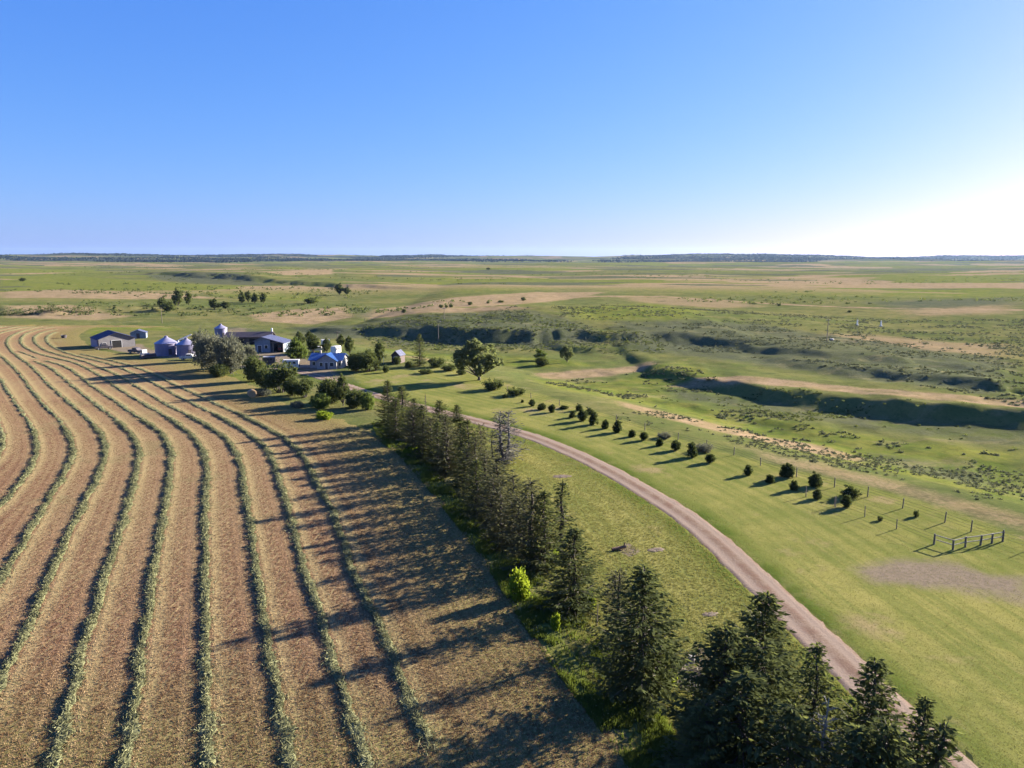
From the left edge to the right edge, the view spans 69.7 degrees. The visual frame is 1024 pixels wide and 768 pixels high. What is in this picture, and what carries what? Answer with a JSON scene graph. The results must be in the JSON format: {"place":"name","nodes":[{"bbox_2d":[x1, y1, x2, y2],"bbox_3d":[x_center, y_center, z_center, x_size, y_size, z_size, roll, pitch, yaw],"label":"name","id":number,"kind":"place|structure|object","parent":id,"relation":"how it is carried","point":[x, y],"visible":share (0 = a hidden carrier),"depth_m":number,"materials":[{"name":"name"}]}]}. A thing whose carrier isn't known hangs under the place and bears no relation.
{"place":"outdoors","nodes":[
{"label":"outdoors","id":0,"kind":"place"},
{"bbox_2d":[0,324,639,767],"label":"hay field","id":1,"kind":"structure","parent":0,"point":[200,380],"depth_m":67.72,"materials":[{"name":"beige plant"}]},
{"bbox_2d":[0,326,9,458],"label":"hay windrow","id":2,"kind":"object","parent":1,"relation":"on","point":[2,439],"visible":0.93,"depth_m":120.83,"materials":[{"name":"plant"}]},
{"bbox_2d":[0,326,41,510],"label":"hay windrow","id":3,"kind":"object","parent":1,"relation":"on","point":[36,442],"visible":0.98,"depth_m":114.96,"materials":[{"name":"plant"}]},
{"bbox_2d":[0,326,80,594],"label":"hay windrow","id":4,"kind":"object","parent":1,"relation":"on","point":[27,534],"visible":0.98,"depth_m":95.23,"materials":[{"name":"plant"}]},
{"bbox_2d":[0,326,110,709],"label":"hay windrow","id":5,"kind":"object","parent":1,"relation":"on","point":[27,628],"visible":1,"depth_m":75.85,"materials":[{"name":"plant"}]},
{"bbox_2d":[34,361,146,767],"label":"hay windrow","id":6,"kind":"object","parent":1,"relation":"on","point":[54,757],"visible":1,"depth_m":61.46,"materials":[{"name":"plant"}]},
{"bbox_2d":[44,360,177,767],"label":"hay windrow","id":7,"kind":"object","parent":1,"relation":"on","point":[130,727],"visible":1,"depth_m":62.09,"materials":[{"name":"plant"}]},
{"bbox_2d":[15,327,225,767],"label":"hay windrow","id":8,"kind":"object","parent":1,"relation":"on","point":[206,729],"visible":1,"depth_m":63.39,"materials":[{"name":"plant"}]},
{"bbox_2d":[32,329,306,767],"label":"hay windrow","id":9,"kind":"object","parent":1,"relation":"on","point":[283,726],"visible":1,"depth_m":63.24,"materials":[{"name":"plant"}]},
{"bbox_2d":[45,331,381,767],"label":"hay windrow","id":10,"kind":"object","parent":1,"relation":"on","point":[354,727],"visible":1,"depth_m":63.27,"materials":[{"name":"plant"}]},
{"bbox_2d":[240,353,266,380],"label":"leafy shrub","id":11,"kind":"object","parent":1,"relation":"on","point":[253,364],"visible":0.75,"depth_m":177.63,"materials":[{"name":"green plant"}]},
{"bbox_2d":[80,353,446,755],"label":"hay windrow","id":12,"kind":"object","parent":1,"relation":"on","point":[423,730],"visible":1,"depth_m":64.63,"materials":[{"name":"plant"}]},
{"bbox_2d":[375,398,407,442],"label":"spruce tree","id":13,"kind":"object","parent":1,"relation":"on","point":[395,432],"visible":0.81,"depth_m":121.78,"materials":[{"name":"green plant"}]},
{"bbox_2d":[406,404,433,452],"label":"spruce tree","id":14,"kind":"object","parent":1,"relation":"on","point":[424,410],"visible":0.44,"depth_m":113.35,"materials":[{"name":"green plant"}]},
{"bbox_2d":[416,422,451,467],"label":"spruce tree","id":15,"kind":"object","parent":1,"relation":"on","point":[437,429],"visible":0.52,"depth_m":106.45,"materials":[{"name":"green plant"}]},
{"bbox_2d":[0,253,1023,767],"bbox_3d":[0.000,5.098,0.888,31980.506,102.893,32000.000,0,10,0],"label":"ground","id":16,"kind":"structure","parent":0,"point":[896,417],"depth_m":167.53,"materials":[{"name":"green plant"}]},
{"bbox_2d":[0,303,95,315],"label":"hedgerow","id":17,"kind":"object","parent":16,"relation":"on","point":[55,308],"visible":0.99,"depth_m":431.10,"materials":[{"name":"green plant"}]},
{"bbox_2d":[89,330,136,348],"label":"machine shed","id":18,"kind":"structure","parent":16,"relation":"on","point":[114,339],"depth_m":245.47,"materials":[{"name":"grey metal"}]},
{"bbox_2d":[154,336,177,355],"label":"grain bin","id":19,"kind":"object","parent":16,"relation":"on","point":[165,346],"visible":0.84,"depth_m":223.97,"materials":[{"name":"metal"}]},
{"bbox_2d":[171,288,183,305],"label":"distant tree","id":20,"kind":"object","parent":16,"relation":"on","point":[176,298],"visible":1,"depth_m":485.61,"materials":[{"name":"green plant"}]},
{"bbox_2d":[175,338,192,356],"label":"grain bin","id":21,"kind":"object","parent":16,"relation":"on","point":[183,347],"visible":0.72,"depth_m":221.83,"materials":[{"name":"metal"}]},
{"bbox_2d":[190,329,223,371],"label":"silver shrub","id":22,"kind":"object","parent":16,"relation":"on","point":[204,357],"visible":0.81,"depth_m":192.22,"materials":[{"name":"green plant"}]},
{"bbox_2d":[206,362,230,376],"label":"leafy shrub","id":23,"kind":"object","parent":16,"relation":"on","point":[216,370],"visible":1,"depth_m":184.58,"materials":[{"name":"green plant"}]},
{"bbox_2d":[211,330,248,374],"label":"silver shrub","id":24,"kind":"object","parent":16,"relation":"on","point":[225,348],"visible":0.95,"depth_m":188.09,"materials":[{"name":"green plant"}]},
{"bbox_2d":[224,328,274,343],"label":"long shed","id":25,"kind":"structure","parent":16,"relation":"on","point":[248,337],"depth_m":254.06,"materials":[{"name":"brown paint"}]},
{"bbox_2d":[250,366,270,388],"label":"leafy shrub","id":26,"kind":"object","parent":16,"relation":"on","point":[258,379],"visible":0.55,"depth_m":167.70,"materials":[{"name":"green plant"}]},
{"bbox_2d":[254,334,290,351],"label":"barn","id":27,"kind":"structure","parent":16,"relation":"on","point":[268,343],"depth_m":232.23,"materials":[{"name":"white metal"}]},
{"bbox_2d":[262,358,298,392],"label":"leafy shrub","id":28,"kind":"object","parent":16,"relation":"on","point":[277,377],"visible":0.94,"depth_m":163.10,"materials":[{"name":"green plant"}]},
{"bbox_2d":[281,376,298,395],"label":"leafy shrub","id":29,"kind":"object","parent":16,"relation":"on","point":[288,385],"visible":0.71,"depth_m":159.92,"materials":[{"name":"green plant"}]},
{"bbox_2d":[284,337,308,358],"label":"leafy tree","id":30,"kind":"object","parent":16,"relation":"on","point":[296,349],"visible":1,"depth_m":205.18,"materials":[{"name":"green plant"}]},
{"bbox_2d":[291,375,313,397],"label":"leafy shrub","id":31,"kind":"object","parent":16,"relation":"on","point":[302,389],"visible":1,"depth_m":157.66,"materials":[{"name":"green plant"}]},
{"bbox_2d":[306,333,320,352],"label":"leafy tree","id":32,"kind":"object","parent":16,"relation":"on","point":[312,342],"visible":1,"depth_m":229.10,"materials":[{"name":"green plant"}]},
{"bbox_2d":[306,392,331,409],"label":"round shrub","id":33,"kind":"object","parent":16,"relation":"on","point":[322,401],"visible":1,"depth_m":145.86,"materials":[{"name":"green plant"}]},
{"bbox_2d":[314,375,339,402],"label":"leafy shrub","id":34,"kind":"object","parent":16,"relation":"on","point":[327,386],"visible":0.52,"depth_m":150.90,"materials":[{"name":"green plant"}]},
{"bbox_2d":[308,350,347,368],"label":"farm house","id":35,"kind":"structure","parent":16,"relation":"on","point":[321,360],"depth_m":199.04,"materials":[{"name":"white paint"}]},
{"bbox_2d":[334,373,349,405],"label":"leafy tree","id":36,"kind":"object","parent":16,"relation":"on","point":[340,389],"visible":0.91,"depth_m":148.59,"materials":[{"name":"green plant"}]},
{"bbox_2d":[344,351,361,370],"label":"leafy shrub","id":37,"kind":"object","parent":16,"relation":"on","point":[352,364],"visible":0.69,"depth_m":193.78,"materials":[{"name":"green plant"}]},
{"bbox_2d":[344,387,364,408],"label":"leafy shrub","id":38,"kind":"object","parent":16,"relation":"on","point":[355,402],"visible":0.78,"depth_m":146.64,"materials":[{"name":"green plant"}]},
{"bbox_2d":[355,346,376,371],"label":"leafy shrub","id":39,"kind":"object","parent":16,"relation":"on","point":[367,360],"visible":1,"depth_m":192.24,"materials":[{"name":"green plant"}]},
{"bbox_2d":[359,391,374,409],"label":"round shrub","id":40,"kind":"object","parent":16,"relation":"on","point":[367,400],"visible":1,"depth_m":145.07,"materials":[{"name":"green plant"}]},
{"bbox_2d":[373,341,386,363],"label":"leafy tree","id":41,"kind":"object","parent":16,"relation":"on","point":[379,350],"visible":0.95,"depth_m":205.64,"materials":[{"name":"green plant"}]},
{"bbox_2d":[373,381,400,425],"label":"spruce tree","id":42,"kind":"object","parent":16,"relation":"on","point":[389,397],"visible":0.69,"depth_m":131.41,"materials":[{"name":"green plant"}]},
{"bbox_2d":[382,386,411,429],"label":"spruce tree","id":43,"kind":"object","parent":16,"relation":"on","point":[401,393],"visible":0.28,"depth_m":127.70,"materials":[{"name":"green plant"}]},
{"bbox_2d":[392,408,428,454],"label":"spruce tree","id":44,"kind":"object","parent":16,"relation":"on","point":[411,432],"visible":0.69,"depth_m":113.46,"materials":[{"name":"green plant"}]},
{"bbox_2d":[398,398,428,439],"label":"spruce tree","id":45,"kind":"object","parent":16,"relation":"on","point":[413,401],"visible":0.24,"depth_m":120.48,"materials":[{"name":"green plant"}]},
{"bbox_2d":[411,334,426,365],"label":"spruce tree","id":46,"kind":"object","parent":16,"relation":"on","point":[419,362],"visible":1,"depth_m":202.56,"materials":[{"name":"green plant"}]},
{"bbox_2d":[406,415,451,460],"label":"spruce tree","id":47,"kind":"object","parent":16,"relation":"on","point":[428,431],"visible":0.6,"depth_m":109.24,"materials":[{"name":"green plant"}]},
{"bbox_2d":[427,357,446,367],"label":"shrub","id":48,"kind":"object","parent":16,"relation":"on","point":[434,362],"visible":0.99,"depth_m":200.74,"materials":[{"name":"green plant"}]},
{"bbox_2d":[429,400,452,434],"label":"spruce tree","id":49,"kind":"object","parent":16,"relation":"on","point":[439,408],"visible":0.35,"depth_m":122.53,"materials":[{"name":"green plant"}]},
{"bbox_2d":[423,414,463,455],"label":"spruce tree","id":50,"kind":"object","parent":16,"relation":"on","point":[445,419],"visible":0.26,"depth_m":112.48,"materials":[{"name":"green plant"}]},
{"bbox_2d":[425,426,464,478],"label":"spruce tree","id":51,"kind":"object","parent":16,"relation":"on","point":[445,453],"visible":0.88,"depth_m":101.78,"materials":[{"name":"green plant"}]},
{"bbox_2d":[443,422,471,470],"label":"spruce tree","id":52,"kind":"object","parent":16,"relation":"on","point":[458,427],"visible":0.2,"depth_m":105.33,"materials":[{"name":"green plant"}]},
{"bbox_2d":[448,404,466,421],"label":"spruce tree","id":53,"kind":"object","parent":16,"relation":"on","point":[456,410],"visible":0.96,"depth_m":134.97,"materials":[{"name":"green plant"}]},
{"bbox_2d":[445,419,488,487],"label":"spruce tree","id":54,"kind":"object","parent":16,"relation":"on","point":[466,426],"visible":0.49,"depth_m":96.39,"materials":[{"name":"green plant"}]},
{"bbox_2d":[453,459,490,519],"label":"spruce tree","id":55,"kind":"object","parent":16,"relation":"on","point":[475,474],"visible":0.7,"depth_m":85.96,"materials":[{"name":"green plant"}]},
{"bbox_2d":[449,435,498,497],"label":"spruce tree","id":56,"kind":"object","parent":16,"relation":"on","point":[473,450],"visible":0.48,"depth_m":92.74,"materials":[{"name":"green plant"}]},
{"bbox_2d":[451,338,503,379],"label":"cottonwood","id":57,"kind":"object","parent":16,"relation":"on","point":[461,357],"visible":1,"depth_m":177.72,"materials":[{"name":"green plant"}]},
{"bbox_2d":[457,450,505,501],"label":"spruce tree","id":58,"kind":"object","parent":16,"relation":"on","point":[485,454],"visible":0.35,"depth_m":89.90,"materials":[{"name":"green plant"}]},
{"bbox_2d":[462,423,501,470],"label":"spruce tree","id":59,"kind":"object","parent":16,"relation":"on","point":[483,433],"visible":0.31,"depth_m":100.81,"materials":[{"name":"green plant"}]},
{"bbox_2d":[464,473,515,528],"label":"spruce tree","id":60,"kind":"object","parent":16,"relation":"on","point":[491,481],"visible":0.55,"depth_m":81.71,"materials":[{"name":"green plant"}]},
{"bbox_2d":[479,377,503,390],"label":"shrub","id":61,"kind":"object","parent":16,"relation":"on","point":[495,384],"visible":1,"depth_m":166.06,"materials":[{"name":"green plant"}]},
{"bbox_2d":[468,460,524,512],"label":"spruce tree","id":62,"kind":"object","parent":16,"relation":"on","point":[495,471],"visible":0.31,"depth_m":84.91,"materials":[{"name":"green plant"}]},
{"bbox_2d":[475,484,527,549],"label":"spruce tree","id":63,"kind":"object","parent":16,"relation":"on","point":[499,500],"visible":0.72,"depth_m":77.36,"materials":[{"name":"green plant"}]},
{"bbox_2d":[485,410,528,465],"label":"tree","id":64,"kind":"object","parent":16,"relation":"on","point":[506,455],"visible":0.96,"depth_m":108.39,"materials":[{"name":"plant"}]},
{"bbox_2d":[352,313,663,354],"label":"slope brush","id":65,"kind":"object","parent":16,"relation":"on","point":[456,332],"visible":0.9,"depth_m":293.56,"materials":[{"name":"green plant"}]},
{"bbox_2d":[0,252,1023,262],"bbox_3d":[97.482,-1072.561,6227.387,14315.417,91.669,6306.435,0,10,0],"label":"distant woods","id":66,"kind":"object","parent":16,"relation":"on","point":[772,256],"visible":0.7,"depth_m":5622.29,"materials":[{"name":"green plant"}]},
{"bbox_2d":[4,262,1023,316],"bbox_3d":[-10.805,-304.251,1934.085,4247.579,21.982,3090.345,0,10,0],"label":"prairie scrub","id":67,"kind":"object","parent":16,"relation":"on","point":[377,310],"visible":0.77,"depth_m":531.67,"materials":[{"name":"green plant"}]},
{"bbox_2d":[505,386,525,395],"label":"shrub","id":68,"kind":"object","parent":16,"relation":"on","point":[516,392],"visible":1,"depth_m":159.31,"materials":[{"name":"green plant"}]},
{"bbox_2d":[494,473,538,529],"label":"spruce tree","id":69,"kind":"object","parent":16,"relation":"on","point":[511,480],"visible":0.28,"depth_m":81.73,"materials":[{"name":"green plant"}]},
{"bbox_2d":[486,494,548,554],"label":"spruce tree","id":70,"kind":"object","parent":16,"relation":"on","point":[508,521],"visible":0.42,"depth_m":75.34,"materials":[{"name":"green plant"}]},
{"bbox_2d":[506,566,532,602],"bbox_3d":[0.756,17.724,64.971,2.310,3.257,2.392,5,11,24],"label":"lime bush","id":71,"kind":"object","parent":16,"relation":"on","point":[519,585],"visible":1,"depth_m":64.64,"materials":[{"name":"green plant"}]},
{"bbox_2d":[498,477,560,572],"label":"spruce tree","id":72,"kind":"object","parent":16,"relation":"on","point":[531,500],"visible":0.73,"depth_m":70.73,"materials":[{"name":"green plant"}]},
{"bbox_2d":[509,490,569,579],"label":"spruce tree","id":73,"kind":"object","parent":16,"relation":"on","point":[545,541],"visible":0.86,"depth_m":70.11,"materials":[{"name":"green plant"}]},
{"bbox_2d":[550,612,560,631],"bbox_3d":[3.519,19.314,59.829,1.014,1.727,0.979,4,11,24],"label":"lime bush","id":74,"kind":"object","parent":16,"relation":"on","point":[555,622],"visible":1,"depth_m":59.69,"materials":[{"name":"green plant"}]},
{"bbox_2d":[547,479,578,550],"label":"spruce tree","id":75,"kind":"object","parent":16,"relation":"on","point":[561,506],"visible":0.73,"depth_m":75.88,"materials":[{"name":"green plant"}]},
{"bbox_2d":[559,345,573,361],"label":"cottonwood","id":76,"kind":"object","parent":16,"relation":"on","point":[564,350],"visible":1,"depth_m":234.22,"materials":[{"name":"green plant"}]},
{"bbox_2d":[528,526,609,623],"bbox_3d":[5.122,15.943,63.069,7.036,7.580,7.344,3,10,18],"label":"spruce tree","id":77,"kind":"object","parent":16,"relation":"on","point":[564,586],"visible":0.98,"depth_m":62.52,"materials":[{"name":"green plant"}]},
{"bbox_2d":[587,563,635,653],"bbox_3d":[8.155,17.449,57.368,5.326,6.483,5.291,-4,11,-20],"label":"spruce tree","id":78,"kind":"object","parent":16,"relation":"on","point":[613,586],"visible":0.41,"depth_m":57.05,"materials":[{"name":"green plant"}]},
{"bbox_2d":[584,563,697,721],"bbox_3d":[9.196,16.973,50.444,8.296,9.713,8.332,-5,11,-27],"label":"spruce tree","id":79,"kind":"object","parent":16,"relation":"on","point":[651,656],"visible":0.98,"depth_m":49.74,"materials":[{"name":"green plant"}]},
{"bbox_2d":[652,694,742,767],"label":"spruce tree","id":80,"kind":"object","parent":16,"relation":"on","point":[704,745],"visible":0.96,"depth_m":39.60,"materials":[{"name":"green plant"}]},
{"bbox_2d":[379,303,1023,405],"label":"sagebrush","id":81,"kind":"object","parent":16,"relation":"on","point":[924,353],"visible":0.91,"depth_m":284.59,"materials":[{"name":"green plant"}]},
{"bbox_2d":[646,621,764,767],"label":"spruce tree","id":82,"kind":"object","parent":16,"relation":"on","point":[717,666],"visible":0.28,"depth_m":43.20,"materials":[{"name":"green plant"}]},
{"bbox_2d":[650,664,812,767],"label":"spruce tree","id":83,"kind":"object","parent":16,"relation":"on","point":[738,704],"visible":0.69,"depth_m":39.76,"materials":[{"name":"green plant"}]},
{"bbox_2d":[507,386,1004,537],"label":"wire fence","id":84,"kind":"object","parent":16,"relation":"on","point":[798,472],"visible":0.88,"depth_m":97.51,"materials":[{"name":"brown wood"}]},
{"bbox_2d":[707,636,821,766],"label":"spruce tree","id":85,"kind":"object","parent":16,"relation":"on","point":[763,658],"visible":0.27,"depth_m":41.91,"materials":[{"name":"green plant"}]},
{"bbox_2d":[702,590,828,733],"bbox_3d":[15.884,17.576,46.327,8.062,9.919,8.027,1,10,5],"label":"spruce tree","id":86,"kind":"object","parent":16,"relation":"on","point":[765,618],"visible":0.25,"depth_m":45.33,"materials":[{"name":"green plant"}]},
{"bbox_2d":[546,364,998,457],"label":"meadow tufts","id":87,"kind":"object","parent":16,"relation":"on","point":[682,389],"visible":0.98,"depth_m":158.84,"materials":[{"name":"green plant"}]},
{"bbox_2d":[779,462,794,477],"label":"juniper","id":88,"kind":"object","parent":16,"relation":"on","point":[787,470],"visible":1,"depth_m":100.99,"materials":[{"name":"green plant"}]},
{"bbox_2d":[754,699,837,767],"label":"spruce tree","id":89,"kind":"object","parent":16,"relation":"on","point":[785,740],"visible":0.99,"depth_m":37.38,"materials":[{"name":"green plant"}]},
{"bbox_2d":[775,642,845,766],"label":"spruce tree","id":90,"kind":"object","parent":16,"relation":"on","point":[816,650],"visible":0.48,"depth_m":40.27,"materials":[{"name":"green plant"}]},
{"bbox_2d":[807,471,823,487],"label":"juniper","id":91,"kind":"object","parent":16,"relation":"on","point":[815,480],"visible":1,"depth_m":96.86,"materials":[{"name":"green plant"}]},
{"bbox_2d":[617,410,1023,499],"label":"creek weeds","id":92,"kind":"object","parent":16,"relation":"on","point":[936,474],"visible":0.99,"depth_m":114.48,"materials":[{"name":"green plant"}]},
{"bbox_2d":[809,696,844,767],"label":"dead spruce","id":93,"kind":"object","parent":16,"relation":"on","point":[824,725],"visible":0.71,"depth_m":38.44,"materials":[{"name":"grey wood"}]},
{"bbox_2d":[656,387,1017,449],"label":"bank brush","id":94,"kind":"object","parent":16,"relation":"on","point":[794,415],"visible":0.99,"depth_m":158.73,"materials":[{"name":"green plant"}]},
{"bbox_2d":[808,719,879,767],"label":"spruce tree","id":95,"kind":"object","parent":16,"relation":"on","point":[854,737],"visible":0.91,"depth_m":36.25,"materials":[{"name":"green plant"}]},
{"bbox_2d":[840,484,861,499],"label":"juniper","id":96,"kind":"object","parent":16,"relation":"on","point":[851,491],"visible":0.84,"depth_m":92.44,"materials":[{"name":"green plant"}]},
{"bbox_2d":[821,656,915,764],"bbox_3d":[19.234,19.043,39.954,6.217,9.151,6.244,-9,13,-41],"label":"spruce tree","id":97,"kind":"object","parent":16,"relation":"on","point":[878,700],"visible":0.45,"depth_m":39.30,"materials":[{"name":"green plant"}]},
{"bbox_2d":[839,711,929,767],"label":"spruce tree","id":98,"kind":"object","parent":16,"relation":"on","point":[884,748],"visible":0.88,"depth_m":35.69,"materials":[{"name":"green plant"}]},
{"bbox_2d":[895,693,951,767],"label":"spruce tree","id":99,"kind":"object","parent":16,"relation":"on","point":[924,704],"visible":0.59,"depth_m":37.41,"materials":[{"name":"green plant"}]},
{"bbox_2d":[896,716,973,767],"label":"spruce tree","id":100,"kind":"object","parent":16,"relation":"on","point":[942,734],"visible":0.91,"depth_m":36.52,"materials":[{"name":"green plant"}]},
{"bbox_2d":[933,532,1004,549],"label":"corral fence","id":101,"kind":"object","parent":16,"relation":"on","point":[966,541],"visible":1,"depth_m":77.23,"materials":[{"name":"brown wood"}]},
{"bbox_2d":[0,0,1023,256],"label":"sky","id":102,"kind":"structure","parent":0,"point":[589,128],"materials":[{"name":"blue"}]},
{"bbox_2d":[372,422,682,767],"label":"tall grass","id":103,"kind":"structure","parent":0,"point":[600,710],"depth_m":57.63,"materials":[{"name":"green plant"}]},
{"bbox_2d":[238,365,977,767],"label":"gravel road","id":104,"kind":"structure","parent":0,"point":[804,623],"depth_m":72.24,"materials":[{"name":"beige gravel"}]},
{"bbox_2d":[357,368,1023,767],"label":"lawn grass","id":105,"kind":"structure","parent":0,"point":[853,576],"depth_m":70.81,"materials":[{"name":"green plant"}]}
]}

